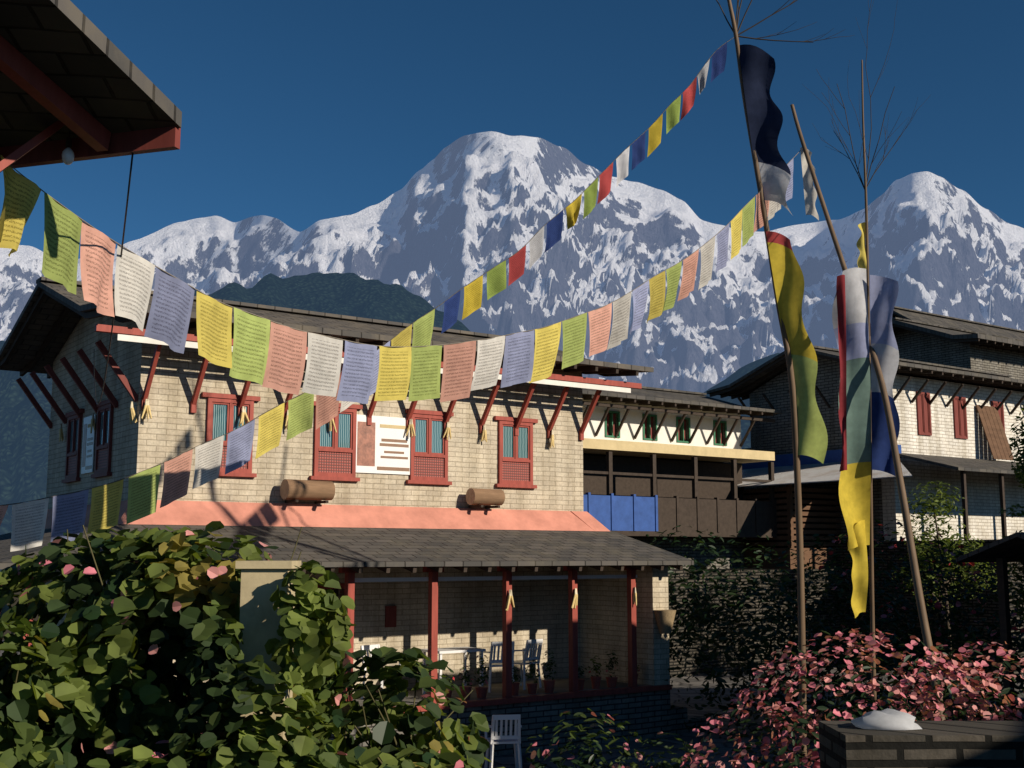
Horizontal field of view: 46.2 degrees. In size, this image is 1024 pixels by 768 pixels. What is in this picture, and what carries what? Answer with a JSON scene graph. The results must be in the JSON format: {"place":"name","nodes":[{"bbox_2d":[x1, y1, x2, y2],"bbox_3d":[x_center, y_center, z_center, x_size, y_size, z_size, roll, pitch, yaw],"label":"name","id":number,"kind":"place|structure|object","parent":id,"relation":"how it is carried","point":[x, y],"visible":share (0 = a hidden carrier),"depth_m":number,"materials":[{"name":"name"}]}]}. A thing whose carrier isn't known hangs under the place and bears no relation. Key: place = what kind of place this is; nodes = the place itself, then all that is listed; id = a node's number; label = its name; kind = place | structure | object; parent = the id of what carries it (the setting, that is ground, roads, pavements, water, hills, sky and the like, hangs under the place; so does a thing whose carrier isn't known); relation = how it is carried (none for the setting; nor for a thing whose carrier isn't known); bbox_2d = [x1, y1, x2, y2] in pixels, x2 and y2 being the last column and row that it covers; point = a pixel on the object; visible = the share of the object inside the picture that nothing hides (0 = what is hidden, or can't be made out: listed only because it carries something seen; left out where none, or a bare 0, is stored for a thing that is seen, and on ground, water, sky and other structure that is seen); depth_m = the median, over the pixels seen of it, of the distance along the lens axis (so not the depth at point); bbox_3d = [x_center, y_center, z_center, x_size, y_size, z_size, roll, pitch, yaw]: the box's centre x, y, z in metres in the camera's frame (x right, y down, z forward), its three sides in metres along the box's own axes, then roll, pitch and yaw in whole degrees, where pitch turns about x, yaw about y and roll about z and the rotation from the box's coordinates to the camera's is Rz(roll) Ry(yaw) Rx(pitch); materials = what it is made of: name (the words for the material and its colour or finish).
{"place":"outdoors","nodes":[
{"label":"outdoors","id":0,"kind":"place"},
{"bbox_2d":[2,589,38,639],"bbox_3d":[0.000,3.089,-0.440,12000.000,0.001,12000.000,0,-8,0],"label":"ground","id":1,"kind":"structure","parent":0,"point":[12,605],"depth_m":74.89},
{"bbox_2d":[0,272,470,523],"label":"hill forest","id":2,"kind":"object","parent":1,"relation":"on","point":[24,437],"visible":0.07,"depth_m":377.17,"materials":[{"name":"green plant"}]},
{"bbox_2d":[0,353,779,570],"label":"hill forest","id":3,"kind":"object","parent":1,"relation":"on","point":[5,527],"visible":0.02,"depth_m":263.06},
{"bbox_2d":[723,448,751,488],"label":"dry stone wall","id":4,"kind":"structure","parent":1,"relation":"on","point":[741,464],"depth_m":49.99,"materials":[{"name":"grey stone"}]},
{"bbox_2d":[892,324,1023,352],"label":"dark house wood","id":5,"kind":"object","parent":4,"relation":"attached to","point":[1003,346],"visible":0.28,"depth_m":44.14,"materials":[{"name":"brown wood"}]},
{"bbox_2d":[0,35,180,171],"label":"roof beams","id":6,"kind":"structure","parent":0,"point":[23,72],"depth_m":6.46,"materials":[{"name":"red wood"}]},
{"bbox_2d":[0,0,181,146],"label":"roof","id":7,"kind":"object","parent":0,"point":[73,51],"visible":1,"depth_m":6.09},
{"bbox_2d":[62,147,73,164],"bbox_3d":[-2.431,-1.248,6.572,0.068,0.100,0.065,0,-8,0],"label":"light bulb","id":8,"kind":"object","parent":7,"relation":"attached to","point":[67,155],"visible":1,"depth_m":6.55,"materials":[{"name":"white glass"}]},
{"bbox_2d":[94,153,133,404],"bbox_3d":[-4.212,-0.559,12.349,0.012,1.620,12.422,3,-9,-20],"label":"overhead cable","id":9,"kind":"object","parent":7,"relation":"hanging from","point":[121,256],"visible":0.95,"depth_m":7.56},
{"bbox_2d":[0,309,434,551],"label":"prayer flags","id":10,"kind":"object","parent":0,"point":[30,517],"visible":0.82,"depth_m":10.57,"materials":[{"name":"multicoloured fabric"}]},
{"bbox_2d":[235,561,300,739],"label":"pillar","id":11,"kind":"structure","parent":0,"point":[260,618],"depth_m":6.20,"materials":[{"name":"beige paint"}]},
{"bbox_2d":[168,559,355,767],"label":"vine on pillar","id":12,"kind":"object","parent":11,"relation":"on","point":[314,635],"visible":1,"depth_m":5.91,"materials":[{"name":"green plant"}]},
{"bbox_2d":[70,404,527,457],"bbox_3d":[-3.489,0.815,20.322,8.115,0.570,2.702,1,-8,-9],"label":"window glass","id":13,"kind":"object","parent":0,"point":[219,419],"visible":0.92,"depth_m":20.65,"materials":[{"name":"glass"}]},
{"bbox_2d":[0,290,682,711],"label":"wooden trim","id":14,"kind":"structure","parent":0,"point":[411,412],"depth_m":19.97,"materials":[{"name":"red wood"}]},
{"bbox_2d":[67,446,529,480],"bbox_3d":[-3.486,1.354,20.280,8.175,0.350,2.810,1,-8,-10],"label":"window lower panel","id":15,"kind":"object","parent":14,"relation":"attached to","point":[334,462],"visible":0.74,"depth_m":20.79,"materials":[{"name":"red wood"}]},
{"bbox_2d":[0,276,653,373],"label":"roof","id":16,"kind":"structure","parent":14,"relation":"attached to","point":[48,314],"depth_m":21.60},
{"bbox_2d":[45,500,609,530],"bbox_3d":[-3.473,2.552,22.236,9.400,0.420,5.400,6,-10,-35],"label":"lower roof band","id":17,"kind":"object","parent":14,"relation":"attached to","point":[242,514],"visible":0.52,"depth_m":19.87,"materials":[{"name":"paint"}]},
{"bbox_2d":[0,524,693,568],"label":"porch roof","id":18,"kind":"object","parent":14,"relation":"attached to","point":[363,547],"visible":0.75,"depth_m":19.00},
{"bbox_2d":[59,405,636,610],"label":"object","id":19,"kind":"object","parent":14,"relation":"hanging from","point":[147,411],"visible":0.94,"depth_m":19.86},
{"bbox_2d":[60,399,635,595],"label":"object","id":20,"kind":"object","parent":19,"relation":"on","point":[244,411],"visible":0.9,"depth_m":19.69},
{"bbox_2d":[45,316,669,692],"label":"brick wall","id":21,"kind":"structure","parent":14,"relation":"attached to","point":[470,613],"depth_m":20.98,"materials":[{"name":"beige brick"}]},
{"bbox_2d":[81,414,410,474],"bbox_3d":[-4.467,1.021,20.276,5.561,1.000,0.574,1,-8,-5],"label":"museum vinyl banner","id":22,"kind":"object","parent":21,"relation":"attached to","point":[389,433],"visible":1,"depth_m":20.48,"materials":[{"name":"white plastic"}]},
{"bbox_2d":[82,421,374,466],"bbox_3d":[-4.780,1.015,20.223,4.918,0.768,0.194,0,-8,-2],"label":"museum banner picture","id":23,"kind":"object","parent":22,"relation":"attached to","point":[365,444],"visible":1,"depth_m":20.26},
{"bbox_2d":[85,437,409,470],"bbox_3d":[-4.428,1.183,20.261,5.402,0.561,0.313,1,-8,-7],"label":"museum house banner text","id":24,"kind":"object","parent":22,"relation":"attached to","point":[378,467],"visible":1,"depth_m":20.55},
{"bbox_2d":[88,424,407,428],"bbox_3d":[-4.437,0.713,20.327,5.361,0.103,0.275,1,-8,-7],"label":"banner stripe","id":25,"kind":"object","parent":22,"relation":"attached to","point":[383,426],"visible":0.86,"depth_m":20.61,"materials":[{"name":"red plastic"}]},
{"bbox_2d":[284,479,504,504],"bbox_3d":[-1.913,1.849,20.308,4.200,0.322,0.330,6,-10,-35],"label":"log beehive","id":26,"kind":"object","parent":21,"relation":"attached to","point":[309,490],"visible":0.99,"depth_m":19.35,"materials":[{"name":"brown wood"}]},
{"bbox_2d":[280,479,474,504],"bbox_3d":[-1.913,1.849,20.308,4.200,0.322,0.330,6,-10,-35],"label":"museum house log end","id":27,"kind":"object","parent":26,"relation":"attached to","point":[470,493],"visible":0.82,"depth_m":19.20,"materials":[{"name":"brown wood"}]},
{"bbox_2d":[654,610,675,633],"bbox_3d":[2.660,4.133,20.855,0.380,0.400,0.400,6,-10,-35],"label":"basket cane","id":28,"kind":"object","parent":21,"relation":"attached to","point":[664,619],"visible":1,"depth_m":20.73,"materials":[{"name":"beige wicker"}]},
{"bbox_2d":[106,575,636,698],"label":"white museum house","id":29,"kind":"structure","parent":14,"relation":"attached to","point":[498,662],"depth_m":19.89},
{"bbox_2d":[0,151,799,403],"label":"prayer flags","id":30,"kind":"object","parent":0,"point":[275,362],"visible":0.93,"depth_m":9.14,"materials":[{"name":"multicoloured fabric"}]},
{"bbox_2d":[206,677,705,758],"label":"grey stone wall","id":31,"kind":"structure","parent":0,"point":[650,714],"depth_m":19.84,"materials":[{"name":"grey stone"}]},
{"bbox_2d":[0,131,1023,392],"bbox_3d":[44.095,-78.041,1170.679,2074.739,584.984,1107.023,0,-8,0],"label":"snowy mountains","id":32,"kind":"structure","parent":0,"point":[448,221],"depth_m":1378.99,"materials":[{"name":"white snow"}]},
{"bbox_2d":[0,640,1023,767],"bbox_3d":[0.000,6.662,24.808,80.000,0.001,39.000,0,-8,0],"label":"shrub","id":33,"kind":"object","parent":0,"point":[694,686],"depth_m":20.45,"materials":[{"name":"pink plant"}]},
{"bbox_2d":[484,714,521,767],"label":"chair","id":34,"kind":"object","parent":33,"relation":"on","point":[514,739],"visible":0.91,"depth_m":17.24,"materials":[{"name":"white plastic"}]},
{"bbox_2d":[525,708,705,767],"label":"plants","id":35,"kind":"object","parent":33,"relation":"on","point":[590,760],"depth_m":7.37,"materials":[{"name":"plant"}]},
{"bbox_2d":[727,0,806,756],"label":"flagpole","id":36,"kind":"object","parent":33,"relation":"on","point":[799,532],"visible":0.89,"depth_m":14.05,"materials":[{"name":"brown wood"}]},
{"bbox_2d":[740,44,792,215],"bbox_3d":[2.988,-2.997,14.142,0.583,2.026,0.379,-2,-8,11],"label":"prayer flag","id":37,"kind":"object","parent":36,"relation":"attached to","point":[764,113],"visible":1,"depth_m":14.16,"materials":[{"name":"fabric"}]},
{"bbox_2d":[716,0,852,42],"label":"bare branches","id":38,"kind":"object","parent":36,"relation":"attached to","point":[738,11],"visible":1,"depth_m":14.21,"materials":[{"name":"brown wood"}]},
{"bbox_2d":[766,231,827,462],"bbox_3d":[3.359,-0.435,14.035,0.699,2.720,0.334,7,-11,-41],"label":"prayer flag","id":39,"kind":"object","parent":36,"relation":"attached to","point":[788,278],"visible":1,"depth_m":14.04,"materials":[{"name":"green fabric"}]},
{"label":"small prayer flags","id":40,"kind":"object","parent":36,"relation":"hanging from","visible":0},
{"bbox_2d":[3,37,733,505],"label":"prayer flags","id":41,"kind":"object","parent":40,"relation":"hanging from","point":[417,319],"visible":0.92,"depth_m":11.98},
{"bbox_2d":[646,519,1023,740],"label":"shade shrubs","id":42,"kind":"object","parent":33,"relation":"on","point":[700,618],"depth_m":23.02,"materials":[{"name":"green plant"}]},
{"bbox_2d":[680,628,1023,767],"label":"pink bush","id":43,"kind":"object","parent":33,"relation":"on","point":[974,689],"depth_m":6.93,"materials":[{"name":"pink plant"}]},
{"bbox_2d":[790,104,944,720],"bbox_3d":[3.930,0.145,13.110,0.361,7.886,3.217,1,-8,-8],"label":"flag pole","id":44,"kind":"object","parent":33,"relation":"on","point":[922,615],"visible":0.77,"depth_m":12.66,"materials":[{"name":"brown wood"}]},
{"bbox_2d":[800,147,818,219],"bbox_3d":[3.719,-2.499,14.998,0.172,0.893,0.251,-3,-9,21],"label":"prayer flag","id":45,"kind":"object","parent":44,"relation":"attached to","point":[810,194],"visible":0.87,"depth_m":14.99,"materials":[{"name":"fabric"}]},
{"bbox_2d":[861,60,876,700],"bbox_3d":[4.011,-0.043,13.508,0.056,7.133,1.058,-1,-8,7],"label":"flag pole","id":46,"kind":"object","parent":33,"relation":"on","point":[871,583],"visible":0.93,"depth_m":13.49,"materials":[{"name":"brown wood"}]},
{"bbox_2d":[832,267,870,549],"bbox_3d":[3.837,0.276,13.391,0.656,3.137,0.379,6,-10,-38],"label":"striped flag","id":47,"kind":"object","parent":46,"relation":"attached to","point":[855,488],"visible":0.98,"depth_m":13.41,"materials":[{"name":"multicoloured fabric"}]},
{"bbox_2d":[836,275,846,471],"bbox_3d":[3.657,-0.118,13.292,0.100,2.160,0.364,-1,-8,6],"label":"maroon flag edge","id":48,"kind":"object","parent":47,"relation":"attached to","point":[841,298],"visible":1,"depth_m":13.29,"materials":[{"name":"fabric"}]},
{"bbox_2d":[847,520,867,617],"bbox_3d":[3.862,2.061,13.369,0.154,1.083,0.277,-8,-11,43],"label":"yellow flag","id":49,"kind":"object","parent":47,"relation":"attached to","point":[859,577],"visible":1,"depth_m":13.37,"materials":[{"name":"yellow fabric"}]},
{"bbox_2d":[856,222,866,269],"bbox_3d":[3.932,-1.534,13.485,0.108,0.575,0.140,0,-8,0],"label":"flag","id":50,"kind":"object","parent":46,"relation":"attached to","point":[861,260],"visible":1,"depth_m":13.49,"materials":[{"name":"yellow fabric"}]},
{"bbox_2d":[809,0,928,189],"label":"bare branches","id":51,"kind":"object","parent":46,"relation":"attached to","point":[859,176],"visible":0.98,"depth_m":13.63,"materials":[{"name":"brown wood"}]},
{"bbox_2d":[870,275,899,475],"bbox_3d":[4.152,-0.091,13.346,0.314,2.246,0.401,0,-8,0],"label":"striped flag","id":52,"kind":"object","parent":46,"relation":"attached to","point":[883,294],"visible":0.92,"depth_m":13.36,"materials":[{"name":"blue fabric"}]},
{"bbox_2d":[830,540,1023,675],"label":"dry stone wall","id":53,"kind":"structure","parent":33,"relation":"on","point":[993,607],"depth_m":33.05,"materials":[{"name":"grey stone"}]},
{"bbox_2d":[1013,436,1023,487],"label":"foliage","id":54,"kind":"object","parent":53,"relation":"on","point":[1017,477],"visible":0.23,"depth_m":30.50,"materials":[{"name":"green plant"}]},
{"bbox_2d":[892,482,996,609],"bbox_3d":[10.401,3.926,28.893,2.841,3.117,2.207,0,-8,0],"label":"tree","id":55,"kind":"object","parent":33,"relation":"on","point":[930,510],"visible":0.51,"depth_m":28.60,"materials":[{"name":"green plant"}]},
{"bbox_2d":[996,558,1015,716],"bbox_3d":[8.954,4.320,19.148,2.100,3.050,1.360,6,-10,-35],"label":"wooden post","id":56,"kind":"object","parent":33,"relation":"on","point":[1003,600],"visible":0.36,"depth_m":19.20,"materials":[{"name":"brown wood"}]},
{"bbox_2d":[956,532,1023,561],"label":"roof","id":57,"kind":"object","parent":56,"relation":"attached to","point":[1010,548],"visible":0.88,"depth_m":19.34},
{"bbox_2d":[999,405,1023,621],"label":"tree","id":58,"kind":"object","parent":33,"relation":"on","point":[1020,476],"visible":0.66,"depth_m":20.41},
{"bbox_2d":[0,0,1023,258],"label":"sky","id":59,"kind":"structure","parent":0,"point":[300,114],"materials":[{"name":"blue"}]},
{"bbox_2d":[445,674,637,699],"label":"flower pots","id":60,"kind":"object","parent":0,"point":[481,691],"visible":0.81,"depth_m":19.61,"materials":[{"name":"brown ceramic"}]},
{"bbox_2d":[441,649,639,688],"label":"potted plants","id":61,"kind":"object","parent":60,"relation":"in","point":[533,670],"visible":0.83,"depth_m":19.68,"materials":[{"name":"green plant"}]},
{"bbox_2d":[453,650,639,684],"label":"flowers","id":62,"kind":"object","parent":61,"relation":"attached to","point":[517,668],"visible":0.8,"depth_m":19.12,"materials":[{"name":"plant"}]},
{"bbox_2d":[441,42,726,333],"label":"prayer flags","id":63,"kind":"object","parent":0,"point":[496,279],"visible":1,"depth_m":13.21,"materials":[{"name":"multicoloured fabric"}]},
{"bbox_2d":[583,492,657,530],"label":"panels","id":64,"kind":"object","parent":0,"point":[612,512],"visible":0.51,"depth_m":31.62,"materials":[{"name":"blue metal"}]},
{"bbox_2d":[582,395,776,537],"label":"house","id":65,"kind":"structure","parent":0,"point":[694,494],"depth_m":33.92,"materials":[{"name":"brown wood"}]},
{"bbox_2d":[605,410,726,445],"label":"windows","id":66,"kind":"structure","parent":65,"relation":"in","point":[611,413],"depth_m":34.32,"materials":[{"name":"green wood"}]},
{"bbox_2d":[583,438,774,462],"bbox_3d":[3.521,1.807,33.026,9.400,0.260,1.270,6,-10,-35],"label":"balcony ledge","id":67,"kind":"object","parent":65,"relation":"attached to","point":[631,448],"visible":0.64,"depth_m":33.13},
{"bbox_2d":[582,386,785,413],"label":"roof","id":68,"kind":"structure","parent":65,"relation":"on","point":[663,395],"depth_m":35.66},
{"bbox_2d":[631,537,744,568],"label":"white grey house stone wall","id":69,"kind":"structure","parent":0,"point":[696,553],"depth_m":34.84,"materials":[{"name":"grey stone"}]},
{"bbox_2d":[668,569,851,676],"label":"dry stone wall","id":70,"kind":"structure","parent":0,"point":[689,670],"depth_m":32.39,"materials":[{"name":"grey stone"}]},
{"bbox_2d":[745,491,835,547],"bbox_3d":[12.122,2.854,38.852,11.160,4.890,5.730,6,-10,-35],"label":"slatted screen","id":71,"kind":"object","parent":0,"point":[782,516],"visible":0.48,"depth_m":35.46,"materials":[{"name":"brown wood"}]},
{"bbox_2d":[742,445,901,468],"bbox_3d":[9.311,2.266,36.673,0.200,0.380,6.000,6,-10,-35],"label":"tarp","id":72,"kind":"object","parent":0,"point":[830,457],"visible":0.5,"depth_m":37.31,"materials":[{"name":"blue plastic"}]},
{"bbox_2d":[737,462,911,486],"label":"canopy roof","id":73,"kind":"structure","parent":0,"point":[818,472],"depth_m":35.16,"materials":[{"name":"grey metal"}]},
{"bbox_2d":[707,345,1023,473],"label":"roof","id":74,"kind":"structure","parent":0,"point":[977,465],"depth_m":36.12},
{"bbox_2d":[710,354,1023,539],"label":"brackets","id":75,"kind":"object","parent":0,"point":[931,374],"depth_m":36.29,"materials":[{"name":"brown wood"}]},
{"bbox_2d":[742,405,1012,568],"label":"weathered wood house","id":76,"kind":"structure","parent":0,"point":[995,434],"depth_m":35.34,"materials":[{"name":"brown wood"}]},
{"bbox_2d":[749,357,1023,540],"bbox_3d":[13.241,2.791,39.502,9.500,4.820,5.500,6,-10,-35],"label":"building wall","id":77,"kind":"structure","parent":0,"point":[983,504],"depth_m":36.22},
{"bbox_2d":[818,721,1023,767],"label":"dry stone wall","id":78,"kind":"structure","parent":0,"point":[953,744],"depth_m":5.57,"materials":[{"name":"grey stone"}]},
{"bbox_2d":[0,530,484,767],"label":"flowers","id":79,"kind":"object","parent":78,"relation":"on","point":[213,572],"visible":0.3,"depth_m":6.50,"materials":[{"name":"pink plant"}]},
{"bbox_2d":[0,521,504,767],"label":"bush leaves","id":80,"kind":"object","parent":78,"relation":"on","point":[160,663],"visible":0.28,"depth_m":6.66,"materials":[{"name":"green plant"}]},
{"bbox_2d":[850,708,922,729],"bbox_3d":[1.816,1.624,5.838,0.346,0.083,0.242,0,-8,0],"label":"snow pile","id":81,"kind":"object","parent":78,"relation":"on","point":[888,719],"visible":1,"depth_m":5.75,"materials":[{"name":"white snow"}]},
{"bbox_2d":[921,506,971,688],"bbox_3d":[10.401,5.036,28.600,0.895,4.303,1.512,-7,-11,42],"label":"tree trunk","id":82,"kind":"object","parent":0,"point":[946,602],"visible":0.34,"depth_m":28.27,"materials":[{"name":"brown wood"}]},
{"bbox_2d":[870,306,1023,339],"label":"roof","id":83,"kind":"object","parent":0,"point":[937,319],"visible":0.13,"depth_m":55.37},
{"bbox_2d":[894,329,1023,379],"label":"grey stone wall","id":84,"kind":"structure","parent":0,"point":[915,346],"depth_m":45.17,"materials":[{"name":"grey stone"}]},
{"bbox_2d":[870,317,1023,346],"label":"roof fascia","id":85,"kind":"structure","parent":84,"relation":"attached to","point":[949,332],"depth_m":44.90,"materials":[{"name":"wood"}]}
]}

